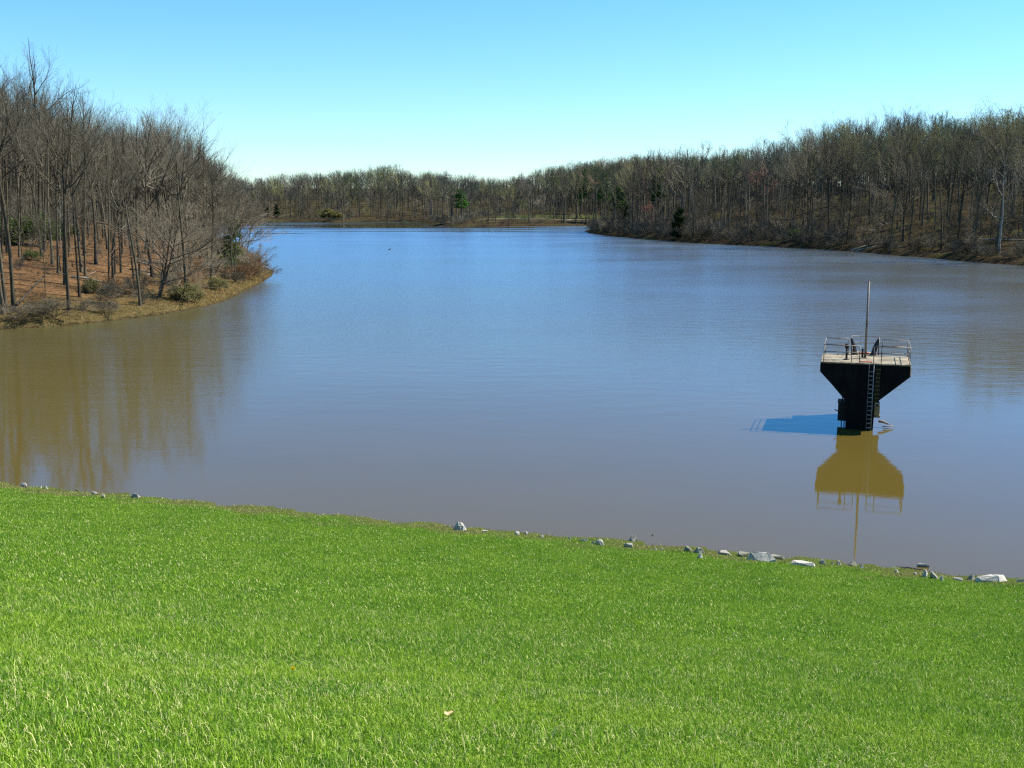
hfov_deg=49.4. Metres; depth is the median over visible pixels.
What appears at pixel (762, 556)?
rock
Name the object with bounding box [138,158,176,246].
bare tree
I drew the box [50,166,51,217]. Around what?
bare tree
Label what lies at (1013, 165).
bare tree
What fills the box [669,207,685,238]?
cedar tree
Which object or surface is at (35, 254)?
shrub
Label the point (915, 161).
bare tree
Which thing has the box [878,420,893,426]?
driftwood
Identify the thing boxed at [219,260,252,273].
shrub
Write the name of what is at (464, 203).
pine tree
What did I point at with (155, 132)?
bare tree
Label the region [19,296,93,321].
shrub
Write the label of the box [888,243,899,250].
shrub
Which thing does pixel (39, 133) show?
bare tree
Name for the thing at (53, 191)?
bare tree
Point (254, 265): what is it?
shrub
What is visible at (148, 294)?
shrub
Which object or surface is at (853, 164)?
budding tree
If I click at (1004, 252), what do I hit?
shrub
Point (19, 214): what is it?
bare tree
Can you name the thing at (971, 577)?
rock
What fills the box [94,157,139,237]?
bare tree
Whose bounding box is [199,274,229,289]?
shrub
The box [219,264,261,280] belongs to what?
shrub
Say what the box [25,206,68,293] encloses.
young tree
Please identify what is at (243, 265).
shrub
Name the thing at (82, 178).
bare tree
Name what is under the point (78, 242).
bare tree
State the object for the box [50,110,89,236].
bare tree
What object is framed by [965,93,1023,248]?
budding tree
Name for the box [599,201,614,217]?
young tree
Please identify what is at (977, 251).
shrub
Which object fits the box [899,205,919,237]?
young tree
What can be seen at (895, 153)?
bare tree
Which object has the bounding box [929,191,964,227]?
young tree
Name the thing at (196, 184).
bare tree
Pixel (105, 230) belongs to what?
bare tree
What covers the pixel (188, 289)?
shrub
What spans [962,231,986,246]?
shrub
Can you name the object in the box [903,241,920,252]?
shrub
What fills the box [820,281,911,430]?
intake tower
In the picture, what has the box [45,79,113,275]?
bare tree
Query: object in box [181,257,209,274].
shrub
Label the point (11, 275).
bare tree
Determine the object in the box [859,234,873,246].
shrub
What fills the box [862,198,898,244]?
young tree
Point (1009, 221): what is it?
young tree
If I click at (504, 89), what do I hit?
sky
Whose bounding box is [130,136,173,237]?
bare tree
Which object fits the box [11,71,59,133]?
bare tree
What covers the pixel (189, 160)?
bare tree
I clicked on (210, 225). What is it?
twiggy tree
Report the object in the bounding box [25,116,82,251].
bare tree
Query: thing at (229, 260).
shrub
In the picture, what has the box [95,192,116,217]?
young tree
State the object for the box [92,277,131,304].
shrub
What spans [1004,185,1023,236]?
young tree
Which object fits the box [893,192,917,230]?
young tree
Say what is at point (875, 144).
bare tree
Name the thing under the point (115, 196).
bare tree
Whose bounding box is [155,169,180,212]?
bare tree
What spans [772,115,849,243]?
bare tree
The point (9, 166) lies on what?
bare tree
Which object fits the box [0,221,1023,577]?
lake water
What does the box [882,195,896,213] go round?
young tree
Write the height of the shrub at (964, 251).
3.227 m
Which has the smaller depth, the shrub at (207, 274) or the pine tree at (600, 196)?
the shrub at (207, 274)
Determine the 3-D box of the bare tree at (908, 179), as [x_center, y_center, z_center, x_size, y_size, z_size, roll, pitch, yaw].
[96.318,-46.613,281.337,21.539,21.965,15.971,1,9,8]
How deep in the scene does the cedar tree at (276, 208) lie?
732.38 m
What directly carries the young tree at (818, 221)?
on the ground at (58, 288)
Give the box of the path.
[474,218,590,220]
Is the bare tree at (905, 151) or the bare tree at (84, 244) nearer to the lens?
the bare tree at (84, 244)
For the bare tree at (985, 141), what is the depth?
277.94 m
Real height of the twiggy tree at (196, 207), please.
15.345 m
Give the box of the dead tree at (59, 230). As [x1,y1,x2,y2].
[57,198,62,248]
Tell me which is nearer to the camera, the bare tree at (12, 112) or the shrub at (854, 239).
the bare tree at (12, 112)
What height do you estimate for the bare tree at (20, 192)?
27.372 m
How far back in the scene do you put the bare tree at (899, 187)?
273.23 m
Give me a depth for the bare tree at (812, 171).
337.03 m
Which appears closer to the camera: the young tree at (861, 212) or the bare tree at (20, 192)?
the bare tree at (20, 192)
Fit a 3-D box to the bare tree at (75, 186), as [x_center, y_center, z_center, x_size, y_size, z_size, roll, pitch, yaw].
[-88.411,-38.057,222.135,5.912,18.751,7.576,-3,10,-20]
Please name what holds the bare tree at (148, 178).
on the ground at (58, 288)
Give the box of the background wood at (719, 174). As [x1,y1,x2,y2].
[0,102,1023,277]
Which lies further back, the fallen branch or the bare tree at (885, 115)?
the bare tree at (885, 115)
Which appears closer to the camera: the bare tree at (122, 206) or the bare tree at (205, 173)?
the bare tree at (122, 206)
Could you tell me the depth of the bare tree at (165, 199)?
174.03 m
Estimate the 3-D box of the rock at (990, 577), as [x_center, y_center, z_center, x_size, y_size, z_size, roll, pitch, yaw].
[16.384,6.668,37.984,1.080,0.354,0.443,2,9,11]
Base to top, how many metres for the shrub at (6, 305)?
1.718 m
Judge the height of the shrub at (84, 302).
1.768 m
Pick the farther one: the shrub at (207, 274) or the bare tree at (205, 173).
the bare tree at (205, 173)
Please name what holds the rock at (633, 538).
on the lawn at (598, 564)
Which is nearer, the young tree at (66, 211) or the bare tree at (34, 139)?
the young tree at (66, 211)
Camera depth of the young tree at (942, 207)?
305.93 m
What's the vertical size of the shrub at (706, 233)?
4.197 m
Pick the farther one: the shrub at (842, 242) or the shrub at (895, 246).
the shrub at (842, 242)
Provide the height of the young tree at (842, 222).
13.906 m
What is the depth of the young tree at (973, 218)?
263.45 m
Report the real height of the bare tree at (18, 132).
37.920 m
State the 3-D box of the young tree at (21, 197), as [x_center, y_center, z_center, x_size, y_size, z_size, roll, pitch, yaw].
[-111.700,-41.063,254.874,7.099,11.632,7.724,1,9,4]
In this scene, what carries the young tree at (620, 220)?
on the ground at (58, 288)
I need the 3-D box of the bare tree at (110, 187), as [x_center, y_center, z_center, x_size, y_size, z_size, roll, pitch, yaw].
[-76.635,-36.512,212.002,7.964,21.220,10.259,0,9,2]
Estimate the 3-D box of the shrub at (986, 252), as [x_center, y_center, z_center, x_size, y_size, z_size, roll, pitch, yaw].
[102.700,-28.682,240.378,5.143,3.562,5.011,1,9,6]
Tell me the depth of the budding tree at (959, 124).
419.15 m
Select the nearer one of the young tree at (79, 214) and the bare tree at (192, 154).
the young tree at (79, 214)
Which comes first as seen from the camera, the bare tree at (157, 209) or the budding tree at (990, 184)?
the bare tree at (157, 209)
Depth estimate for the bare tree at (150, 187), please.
260.78 m
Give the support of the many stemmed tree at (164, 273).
on the ground at (58, 288)
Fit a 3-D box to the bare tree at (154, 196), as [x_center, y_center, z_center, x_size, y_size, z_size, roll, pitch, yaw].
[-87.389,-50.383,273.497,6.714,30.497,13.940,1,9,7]
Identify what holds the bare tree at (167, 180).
on the ground at (58, 288)
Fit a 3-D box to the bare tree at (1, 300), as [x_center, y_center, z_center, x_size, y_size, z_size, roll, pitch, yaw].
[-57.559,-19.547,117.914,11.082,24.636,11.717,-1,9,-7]
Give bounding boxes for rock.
[453,521,466,529]
[595,539,603,544]
[624,543,632,547]
[629,534,636,541]
[684,546,691,551]
[693,546,703,553]
[717,550,730,554]
[737,551,749,556]
[748,551,776,561]
[771,554,783,559]
[791,560,814,566]
[847,561,856,565]
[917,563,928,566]
[922,569,927,576]
[930,571,938,578]
[967,574,974,579]
[975,574,1006,581]
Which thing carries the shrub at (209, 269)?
on the ground at (58, 288)
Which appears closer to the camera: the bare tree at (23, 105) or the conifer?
the conifer
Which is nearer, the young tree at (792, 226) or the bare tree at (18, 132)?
the bare tree at (18, 132)
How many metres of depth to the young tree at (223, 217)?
220.62 m
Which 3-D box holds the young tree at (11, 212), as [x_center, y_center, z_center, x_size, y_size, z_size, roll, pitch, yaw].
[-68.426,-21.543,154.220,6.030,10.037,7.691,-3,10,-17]
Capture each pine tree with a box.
[452,189,469,217]
[576,168,590,214]
[576,188,583,216]
[595,169,610,218]
[609,186,627,214]
[648,167,668,211]
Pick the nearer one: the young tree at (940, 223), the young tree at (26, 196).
the young tree at (26, 196)
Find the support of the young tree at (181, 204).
on the ground at (58, 288)
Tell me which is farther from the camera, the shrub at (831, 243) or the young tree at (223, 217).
the shrub at (831, 243)
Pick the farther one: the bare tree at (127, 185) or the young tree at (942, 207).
the young tree at (942, 207)
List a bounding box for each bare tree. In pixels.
[0,56,48,303]
[0,62,43,252]
[0,65,39,306]
[0,66,22,215]
[0,71,110,216]
[0,72,56,213]
[0,76,43,210]
[0,78,56,215]
[0,83,15,207]
[0,84,58,256]
[0,91,96,233]
[0,92,61,258]
[0,97,14,314]
[1,102,23,216]
[1,133,43,225]
[2,72,116,284]
[2,84,48,246]
[4,106,54,213]
[5,51,59,195]
[6,78,55,202]
[8,128,51,256]
[10,103,68,264]
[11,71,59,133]
[11,107,56,217]
[12,67,71,241]
[13,63,84,239]
[14,129,72,210]
[15,77,92,221]
[16,119,91,272]
[17,103,128,309]
[20,39,89,244]
[20,93,113,297]
[25,80,95,195]
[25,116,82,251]
[28,99,61,206]
[30,100,92,251]
[33,88,123,272]
[34,114,74,235]
[38,102,69,216]
[40,99,174,264]
[44,108,92,235]
[44,158,55,215]
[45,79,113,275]
[49,118,92,237]
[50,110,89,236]
[50,130,120,221]
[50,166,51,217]
[52,124,99,230]
[56,102,199,277]
[59,156,102,255]
[60,149,80,238]
[61,121,128,249]
[65,106,120,239]
[66,113,131,272]
[69,100,138,224]
[73,134,169,281]
[76,103,107,232]
[86,121,123,278]
[88,147,146,278]
[90,166,141,305]
[93,132,119,236]
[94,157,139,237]
[95,105,149,244]
[95,141,128,241]
[97,124,130,240]
[99,114,186,217]
[99,130,152,249]
[99,160,186,232]
[100,138,144,273]
[101,160,134,219]
[103,116,145,254]
[106,96,188,274]
[109,104,184,257]
[109,114,142,235]
[112,137,154,253]
[113,121,172,253]
[115,136,196,291]
[116,105,203,265]
[118,116,156,228]
[119,94,178,203]
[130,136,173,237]
[134,136,174,255]
[135,98,225,263]
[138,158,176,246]
[140,148,177,241]
[143,118,165,227]
[144,125,185,231]
[147,177,166,244]
[148,129,196,249]
[149,132,210,269]
[153,123,203,237]
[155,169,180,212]
[157,131,209,241]
[161,153,250,249]
[163,114,222,231]
[167,180,203,240]
[172,152,202,201]
[173,133,221,214]
[176,130,207,204]
[177,137,242,259]
[178,141,214,164]
[178,148,231,260]
[180,145,226,224]
[182,156,222,255]
[187,162,239,286]
[200,168,242,249]
[213,171,225,218]
[220,187,252,281]
[760,122,863,228]
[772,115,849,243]
[772,132,857,234]
[776,151,815,229]
[791,111,860,227]
[798,136,834,222]
[822,116,874,216]
[853,157,932,241]
[859,105,897,216]
[868,110,921,229]
[875,124,898,204]
[876,130,935,250]
[878,104,925,202]
[879,100,943,223]
[894,115,919,203]
[904,156,941,242]
[913,158,951,248]
[935,117,979,221]
[939,127,977,215]
[947,115,1003,226]
[957,142,996,237]
[965,138,1023,237]
[972,109,1020,232]
[1005,126,1023,223]
[1010,127,1023,216]
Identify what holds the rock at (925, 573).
on the lawn at (598, 564)
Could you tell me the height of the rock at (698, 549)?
0.299 m
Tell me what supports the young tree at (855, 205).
on the ground at (58, 288)
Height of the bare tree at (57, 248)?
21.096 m
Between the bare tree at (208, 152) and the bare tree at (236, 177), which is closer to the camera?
the bare tree at (236, 177)
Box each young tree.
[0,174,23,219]
[0,192,36,260]
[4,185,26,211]
[8,171,51,217]
[9,171,52,215]
[12,182,30,219]
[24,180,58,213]
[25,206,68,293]
[26,178,82,271]
[43,180,91,256]
[68,189,98,230]
[68,200,95,232]
[85,208,110,249]
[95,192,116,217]
[111,194,153,245]
[120,212,143,246]
[167,195,193,231]
[217,204,243,239]
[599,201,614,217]
[603,198,618,216]
[612,202,626,220]
[614,212,626,233]
[633,200,649,216]
[648,208,661,226]
[651,199,672,226]
[659,192,679,220]
[701,189,713,218]
[714,194,735,221]
[748,197,762,218]
[760,187,776,205]
[783,216,798,238]
[786,185,806,218]
[804,192,826,214]
[809,212,828,233]
[814,195,831,221]
[822,199,834,220]
[823,191,837,215]
[831,194,852,234]
[840,212,856,245]
[849,195,864,221]
[852,200,873,229]
[853,200,875,237]
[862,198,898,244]
[868,188,891,232]
[868,225,878,248]
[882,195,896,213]
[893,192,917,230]
[893,196,909,223]
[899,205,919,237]
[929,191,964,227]
[931,200,950,219]
[932,213,949,233]
[938,205,951,233]
[950,201,967,221]
[959,202,986,250]
[964,204,983,242]
[967,185,992,225]
[971,189,993,227]
[971,197,996,225]
[977,190,1006,246]
[990,193,1005,222]
[993,202,1015,236]
[1001,196,1017,226]
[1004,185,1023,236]
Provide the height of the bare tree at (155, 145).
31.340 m
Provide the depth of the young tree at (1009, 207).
275.10 m
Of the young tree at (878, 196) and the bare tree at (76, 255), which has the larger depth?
the young tree at (878, 196)
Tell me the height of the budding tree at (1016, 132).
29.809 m
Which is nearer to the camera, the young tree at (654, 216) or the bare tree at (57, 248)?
the bare tree at (57, 248)
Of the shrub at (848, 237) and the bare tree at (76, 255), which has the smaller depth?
the bare tree at (76, 255)
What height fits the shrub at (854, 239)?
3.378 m
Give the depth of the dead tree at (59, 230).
183.35 m
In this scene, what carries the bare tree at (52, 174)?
on the ground at (58, 288)
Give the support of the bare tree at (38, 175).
on the ground at (58, 288)
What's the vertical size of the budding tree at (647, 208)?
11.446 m
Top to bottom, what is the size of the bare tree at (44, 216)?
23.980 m
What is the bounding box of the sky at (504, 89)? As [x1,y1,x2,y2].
[0,0,1023,187]
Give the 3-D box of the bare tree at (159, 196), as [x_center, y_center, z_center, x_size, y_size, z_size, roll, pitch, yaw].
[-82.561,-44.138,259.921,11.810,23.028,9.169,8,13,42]
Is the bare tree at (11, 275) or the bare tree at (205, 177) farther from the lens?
the bare tree at (205, 177)
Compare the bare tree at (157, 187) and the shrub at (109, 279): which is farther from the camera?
the bare tree at (157, 187)
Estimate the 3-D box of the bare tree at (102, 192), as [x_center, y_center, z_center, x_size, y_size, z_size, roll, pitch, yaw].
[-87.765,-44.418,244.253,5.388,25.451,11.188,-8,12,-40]
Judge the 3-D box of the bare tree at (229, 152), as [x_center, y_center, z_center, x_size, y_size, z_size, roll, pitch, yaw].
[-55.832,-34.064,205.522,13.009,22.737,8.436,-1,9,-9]
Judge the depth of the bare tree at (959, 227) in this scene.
269.55 m
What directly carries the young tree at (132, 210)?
on the ground at (58, 288)
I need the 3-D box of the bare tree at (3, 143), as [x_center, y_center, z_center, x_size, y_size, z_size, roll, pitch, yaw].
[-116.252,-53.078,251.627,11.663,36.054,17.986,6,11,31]
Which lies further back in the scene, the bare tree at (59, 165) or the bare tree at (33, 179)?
the bare tree at (59, 165)
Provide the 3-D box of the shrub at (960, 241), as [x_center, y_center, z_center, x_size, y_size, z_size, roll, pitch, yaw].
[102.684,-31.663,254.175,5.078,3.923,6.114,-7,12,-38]
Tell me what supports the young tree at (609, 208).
on the ground at (58, 288)
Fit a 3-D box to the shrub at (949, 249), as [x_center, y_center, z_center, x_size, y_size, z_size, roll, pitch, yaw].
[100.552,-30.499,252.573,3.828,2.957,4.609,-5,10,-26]
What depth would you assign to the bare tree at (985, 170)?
257.32 m
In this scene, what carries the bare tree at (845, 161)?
on the ground at (58, 288)
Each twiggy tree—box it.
[138,178,250,258]
[148,218,232,281]
[182,196,288,273]
[183,196,270,266]
[195,191,277,251]
[234,243,277,274]
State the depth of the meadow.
615.27 m
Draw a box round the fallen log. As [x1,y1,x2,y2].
[15,276,43,305]
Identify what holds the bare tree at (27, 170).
on the ground at (58, 288)
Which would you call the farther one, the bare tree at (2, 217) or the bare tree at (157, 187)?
the bare tree at (157, 187)
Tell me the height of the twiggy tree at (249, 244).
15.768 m
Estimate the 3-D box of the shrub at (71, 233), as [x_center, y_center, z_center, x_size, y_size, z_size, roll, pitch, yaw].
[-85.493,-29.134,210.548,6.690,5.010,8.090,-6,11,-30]
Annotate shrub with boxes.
[0,209,66,244]
[0,213,36,242]
[0,301,11,310]
[1,302,54,320]
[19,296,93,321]
[21,249,45,259]
[26,288,54,302]
[51,219,76,239]
[74,297,96,309]
[80,277,101,292]
[89,301,120,314]
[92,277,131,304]
[93,274,127,294]
[120,278,146,292]
[126,271,157,287]
[130,287,156,304]
[157,263,189,281]
[164,281,204,301]
[169,262,197,279]
[171,268,205,285]
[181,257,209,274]
[193,268,205,280]
[199,261,215,274]
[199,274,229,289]
[205,270,215,278]
[216,272,229,278]
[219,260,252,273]
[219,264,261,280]
[223,264,253,280]
[224,256,239,269]
[225,258,251,276]
[226,271,244,283]
[244,261,268,278]
[248,254,265,268]
[250,257,283,277]
[315,208,338,219]
[332,211,345,218]
[686,229,695,238]
[697,227,713,239]
[716,228,732,235]
[776,232,789,242]
[788,227,799,237]
[790,231,805,242]
[805,233,822,244]
[827,240,836,246]
[835,237,847,246]
[838,231,856,241]
[849,237,860,244]
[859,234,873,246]
[870,234,881,247]
[879,241,889,249]
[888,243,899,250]
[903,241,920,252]
[916,234,932,248]
[923,236,938,248]
[937,241,947,249]
[944,244,959,254]
[946,237,969,252]
[955,245,975,255]
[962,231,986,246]
[972,248,983,255]
[974,243,994,256]
[997,250,1012,258]
[1009,241,1023,257]
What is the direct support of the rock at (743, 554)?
on the lawn at (598, 564)
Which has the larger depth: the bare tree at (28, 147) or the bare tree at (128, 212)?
the bare tree at (28, 147)
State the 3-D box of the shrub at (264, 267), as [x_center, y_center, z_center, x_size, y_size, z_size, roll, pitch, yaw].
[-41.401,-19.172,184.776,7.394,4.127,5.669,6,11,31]
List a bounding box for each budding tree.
[638,201,656,224]
[744,161,778,202]
[777,119,827,203]
[809,113,879,225]
[819,128,874,228]
[827,123,883,243]
[869,112,938,229]
[903,115,969,229]
[904,123,949,219]
[945,119,1017,223]
[952,112,1023,219]
[953,117,977,185]
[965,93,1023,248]
[965,108,1017,174]
[966,101,1021,225]
[995,122,1023,235]
[1007,103,1023,165]
[1007,143,1023,250]
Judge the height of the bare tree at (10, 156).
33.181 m
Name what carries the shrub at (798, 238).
on the ground at (58, 288)
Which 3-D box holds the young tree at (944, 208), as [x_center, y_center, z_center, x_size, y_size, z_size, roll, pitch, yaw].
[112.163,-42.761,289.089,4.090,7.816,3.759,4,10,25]
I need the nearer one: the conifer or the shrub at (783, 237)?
the conifer
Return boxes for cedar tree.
[273,204,279,216]
[618,203,628,221]
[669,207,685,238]
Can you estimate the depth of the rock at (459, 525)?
44.19 m
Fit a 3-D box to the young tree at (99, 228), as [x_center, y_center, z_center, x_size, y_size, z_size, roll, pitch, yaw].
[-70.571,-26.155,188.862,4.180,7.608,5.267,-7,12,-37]
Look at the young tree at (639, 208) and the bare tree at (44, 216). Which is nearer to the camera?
the bare tree at (44, 216)
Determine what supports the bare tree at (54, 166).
on the ground at (58, 288)
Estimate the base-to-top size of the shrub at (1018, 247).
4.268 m
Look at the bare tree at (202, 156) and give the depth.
298.61 m
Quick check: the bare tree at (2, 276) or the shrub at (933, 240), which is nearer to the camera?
the bare tree at (2, 276)
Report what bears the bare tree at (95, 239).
on the ground at (58, 288)
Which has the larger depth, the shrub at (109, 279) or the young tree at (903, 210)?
the young tree at (903, 210)
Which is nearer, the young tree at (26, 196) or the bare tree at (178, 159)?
the young tree at (26, 196)
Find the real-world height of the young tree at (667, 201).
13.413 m
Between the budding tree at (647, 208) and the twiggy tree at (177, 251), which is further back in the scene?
the budding tree at (647, 208)
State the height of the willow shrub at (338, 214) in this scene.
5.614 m
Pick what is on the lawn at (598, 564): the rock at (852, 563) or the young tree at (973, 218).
the rock at (852, 563)
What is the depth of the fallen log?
125.78 m
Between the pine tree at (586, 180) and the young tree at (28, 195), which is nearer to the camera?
the young tree at (28, 195)
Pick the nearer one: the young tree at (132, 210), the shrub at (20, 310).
the shrub at (20, 310)
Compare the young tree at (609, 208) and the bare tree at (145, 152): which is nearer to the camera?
the bare tree at (145, 152)
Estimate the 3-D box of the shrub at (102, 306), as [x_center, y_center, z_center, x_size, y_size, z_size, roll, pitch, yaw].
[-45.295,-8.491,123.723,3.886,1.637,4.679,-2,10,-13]
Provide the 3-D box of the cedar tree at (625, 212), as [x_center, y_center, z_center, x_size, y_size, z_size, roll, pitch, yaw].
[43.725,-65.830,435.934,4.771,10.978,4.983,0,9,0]
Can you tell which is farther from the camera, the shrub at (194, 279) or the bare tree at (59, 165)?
the bare tree at (59, 165)
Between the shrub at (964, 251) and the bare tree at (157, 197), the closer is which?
the bare tree at (157, 197)
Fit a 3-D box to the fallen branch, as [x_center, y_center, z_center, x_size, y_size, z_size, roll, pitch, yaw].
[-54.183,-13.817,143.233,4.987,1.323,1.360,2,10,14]
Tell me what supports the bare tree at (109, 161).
on the ground at (58, 288)
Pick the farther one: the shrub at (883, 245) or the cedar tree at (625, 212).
the cedar tree at (625, 212)
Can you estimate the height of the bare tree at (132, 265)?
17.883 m
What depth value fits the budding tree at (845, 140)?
324.30 m
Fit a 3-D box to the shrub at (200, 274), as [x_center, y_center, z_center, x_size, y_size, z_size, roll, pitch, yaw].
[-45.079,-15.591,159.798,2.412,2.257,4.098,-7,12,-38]
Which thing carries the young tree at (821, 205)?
on the ground at (58, 288)
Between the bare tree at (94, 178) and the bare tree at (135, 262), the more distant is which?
the bare tree at (94, 178)
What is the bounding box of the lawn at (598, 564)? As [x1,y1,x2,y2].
[0,482,1023,767]
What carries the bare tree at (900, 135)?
on the ground at (58, 288)
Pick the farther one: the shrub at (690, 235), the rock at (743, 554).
the shrub at (690, 235)
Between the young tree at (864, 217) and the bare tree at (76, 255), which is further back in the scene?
the young tree at (864, 217)
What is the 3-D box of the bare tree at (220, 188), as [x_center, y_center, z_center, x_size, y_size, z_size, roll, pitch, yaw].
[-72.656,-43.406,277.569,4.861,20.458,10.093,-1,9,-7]
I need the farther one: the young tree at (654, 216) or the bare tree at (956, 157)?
the young tree at (654, 216)
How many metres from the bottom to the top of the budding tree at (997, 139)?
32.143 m
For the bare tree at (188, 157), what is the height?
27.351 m
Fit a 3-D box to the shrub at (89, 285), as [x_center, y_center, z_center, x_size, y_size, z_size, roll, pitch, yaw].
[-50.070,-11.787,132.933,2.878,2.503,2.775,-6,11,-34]
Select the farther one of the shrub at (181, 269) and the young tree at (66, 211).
the young tree at (66, 211)
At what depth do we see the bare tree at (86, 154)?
260.52 m
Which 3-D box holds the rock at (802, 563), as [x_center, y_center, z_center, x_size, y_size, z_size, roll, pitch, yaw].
[10.241,6.371,39.417,0.964,0.210,0.434,2,9,11]
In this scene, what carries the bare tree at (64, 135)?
on the ground at (58, 288)
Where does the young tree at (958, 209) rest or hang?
on the ground at (58, 288)
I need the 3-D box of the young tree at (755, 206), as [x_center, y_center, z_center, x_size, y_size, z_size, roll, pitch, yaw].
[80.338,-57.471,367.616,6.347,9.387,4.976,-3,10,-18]
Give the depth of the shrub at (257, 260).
196.80 m
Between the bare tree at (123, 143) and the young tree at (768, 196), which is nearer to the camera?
the bare tree at (123, 143)
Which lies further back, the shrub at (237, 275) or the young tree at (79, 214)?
the young tree at (79, 214)
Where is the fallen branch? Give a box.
[71,271,102,281]
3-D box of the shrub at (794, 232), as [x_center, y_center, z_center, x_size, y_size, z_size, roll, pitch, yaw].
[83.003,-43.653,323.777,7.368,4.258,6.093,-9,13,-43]
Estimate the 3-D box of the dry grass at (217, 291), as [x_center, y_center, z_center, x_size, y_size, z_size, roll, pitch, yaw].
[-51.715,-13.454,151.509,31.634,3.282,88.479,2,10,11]
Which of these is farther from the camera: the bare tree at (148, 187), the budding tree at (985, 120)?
the budding tree at (985, 120)
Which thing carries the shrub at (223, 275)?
on the ground at (58, 288)
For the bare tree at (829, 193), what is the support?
on the ground at (58, 288)
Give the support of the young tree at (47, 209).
on the ground at (58, 288)
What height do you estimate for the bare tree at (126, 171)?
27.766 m
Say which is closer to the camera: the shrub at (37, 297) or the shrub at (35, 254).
the shrub at (37, 297)
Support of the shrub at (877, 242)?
on the ground at (58, 288)
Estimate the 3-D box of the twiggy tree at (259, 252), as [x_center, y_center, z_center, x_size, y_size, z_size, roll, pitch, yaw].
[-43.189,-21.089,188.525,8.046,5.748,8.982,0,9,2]
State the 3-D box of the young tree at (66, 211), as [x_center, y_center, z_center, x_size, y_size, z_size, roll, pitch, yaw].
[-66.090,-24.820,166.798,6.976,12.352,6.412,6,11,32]
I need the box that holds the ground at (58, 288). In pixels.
[0,179,1023,328]
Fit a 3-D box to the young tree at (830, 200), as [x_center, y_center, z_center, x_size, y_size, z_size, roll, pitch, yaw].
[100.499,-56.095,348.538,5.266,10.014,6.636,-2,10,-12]
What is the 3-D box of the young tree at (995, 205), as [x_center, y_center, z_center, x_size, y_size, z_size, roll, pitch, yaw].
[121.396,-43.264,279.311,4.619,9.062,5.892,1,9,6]
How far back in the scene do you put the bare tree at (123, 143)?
261.74 m
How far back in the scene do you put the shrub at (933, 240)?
265.12 m
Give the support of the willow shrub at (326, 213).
on the ground at (58, 288)
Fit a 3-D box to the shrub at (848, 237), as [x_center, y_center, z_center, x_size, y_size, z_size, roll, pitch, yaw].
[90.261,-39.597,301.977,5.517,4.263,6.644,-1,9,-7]
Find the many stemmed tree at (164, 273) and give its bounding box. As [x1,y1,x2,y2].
[102,196,240,297]
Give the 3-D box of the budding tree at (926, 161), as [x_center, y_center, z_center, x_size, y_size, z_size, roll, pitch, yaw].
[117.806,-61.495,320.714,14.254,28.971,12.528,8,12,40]
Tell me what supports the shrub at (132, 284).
on the ground at (58, 288)
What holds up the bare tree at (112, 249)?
on the ground at (58, 288)
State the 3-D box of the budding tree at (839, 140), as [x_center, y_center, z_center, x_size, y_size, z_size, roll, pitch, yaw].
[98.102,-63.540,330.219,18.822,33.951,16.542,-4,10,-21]
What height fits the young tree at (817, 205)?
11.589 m
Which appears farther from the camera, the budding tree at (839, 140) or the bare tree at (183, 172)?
the budding tree at (839, 140)
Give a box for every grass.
[0,272,267,326]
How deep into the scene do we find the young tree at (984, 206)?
285.85 m
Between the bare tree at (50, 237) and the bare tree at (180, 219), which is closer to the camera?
the bare tree at (180, 219)
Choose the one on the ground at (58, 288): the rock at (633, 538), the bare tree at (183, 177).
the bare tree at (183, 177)
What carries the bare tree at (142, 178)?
on the ground at (58, 288)
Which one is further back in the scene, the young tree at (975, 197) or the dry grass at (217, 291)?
the young tree at (975, 197)
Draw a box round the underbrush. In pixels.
[0,164,1023,318]
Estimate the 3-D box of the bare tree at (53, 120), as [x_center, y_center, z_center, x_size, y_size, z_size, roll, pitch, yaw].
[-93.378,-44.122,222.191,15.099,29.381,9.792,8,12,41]
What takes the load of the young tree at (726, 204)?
on the ground at (58, 288)
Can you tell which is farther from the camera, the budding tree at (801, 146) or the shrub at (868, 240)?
the budding tree at (801, 146)
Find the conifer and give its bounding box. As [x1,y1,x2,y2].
[216,218,244,264]
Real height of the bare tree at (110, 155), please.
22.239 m
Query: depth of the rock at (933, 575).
37.89 m
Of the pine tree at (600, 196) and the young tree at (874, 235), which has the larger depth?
the pine tree at (600, 196)
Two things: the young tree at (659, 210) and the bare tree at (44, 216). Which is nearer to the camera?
the bare tree at (44, 216)
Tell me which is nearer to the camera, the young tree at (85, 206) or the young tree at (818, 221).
the young tree at (85, 206)
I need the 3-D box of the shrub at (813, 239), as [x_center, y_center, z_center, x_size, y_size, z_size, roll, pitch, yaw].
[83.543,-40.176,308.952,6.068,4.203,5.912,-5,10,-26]
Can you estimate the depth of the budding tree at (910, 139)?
297.32 m
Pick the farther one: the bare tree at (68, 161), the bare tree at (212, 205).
the bare tree at (212, 205)
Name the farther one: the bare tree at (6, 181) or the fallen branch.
the bare tree at (6, 181)
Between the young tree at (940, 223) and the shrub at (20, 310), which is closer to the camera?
the shrub at (20, 310)
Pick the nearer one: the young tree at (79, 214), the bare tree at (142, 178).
the bare tree at (142, 178)
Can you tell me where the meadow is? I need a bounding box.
[496,215,608,218]
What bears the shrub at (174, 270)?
on the ground at (58, 288)
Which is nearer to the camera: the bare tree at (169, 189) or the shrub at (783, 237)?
the bare tree at (169, 189)
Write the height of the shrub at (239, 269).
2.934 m
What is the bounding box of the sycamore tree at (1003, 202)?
[980,138,1023,251]
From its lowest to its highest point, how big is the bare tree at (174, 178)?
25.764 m
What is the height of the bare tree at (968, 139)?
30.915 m
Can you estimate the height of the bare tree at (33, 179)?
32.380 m

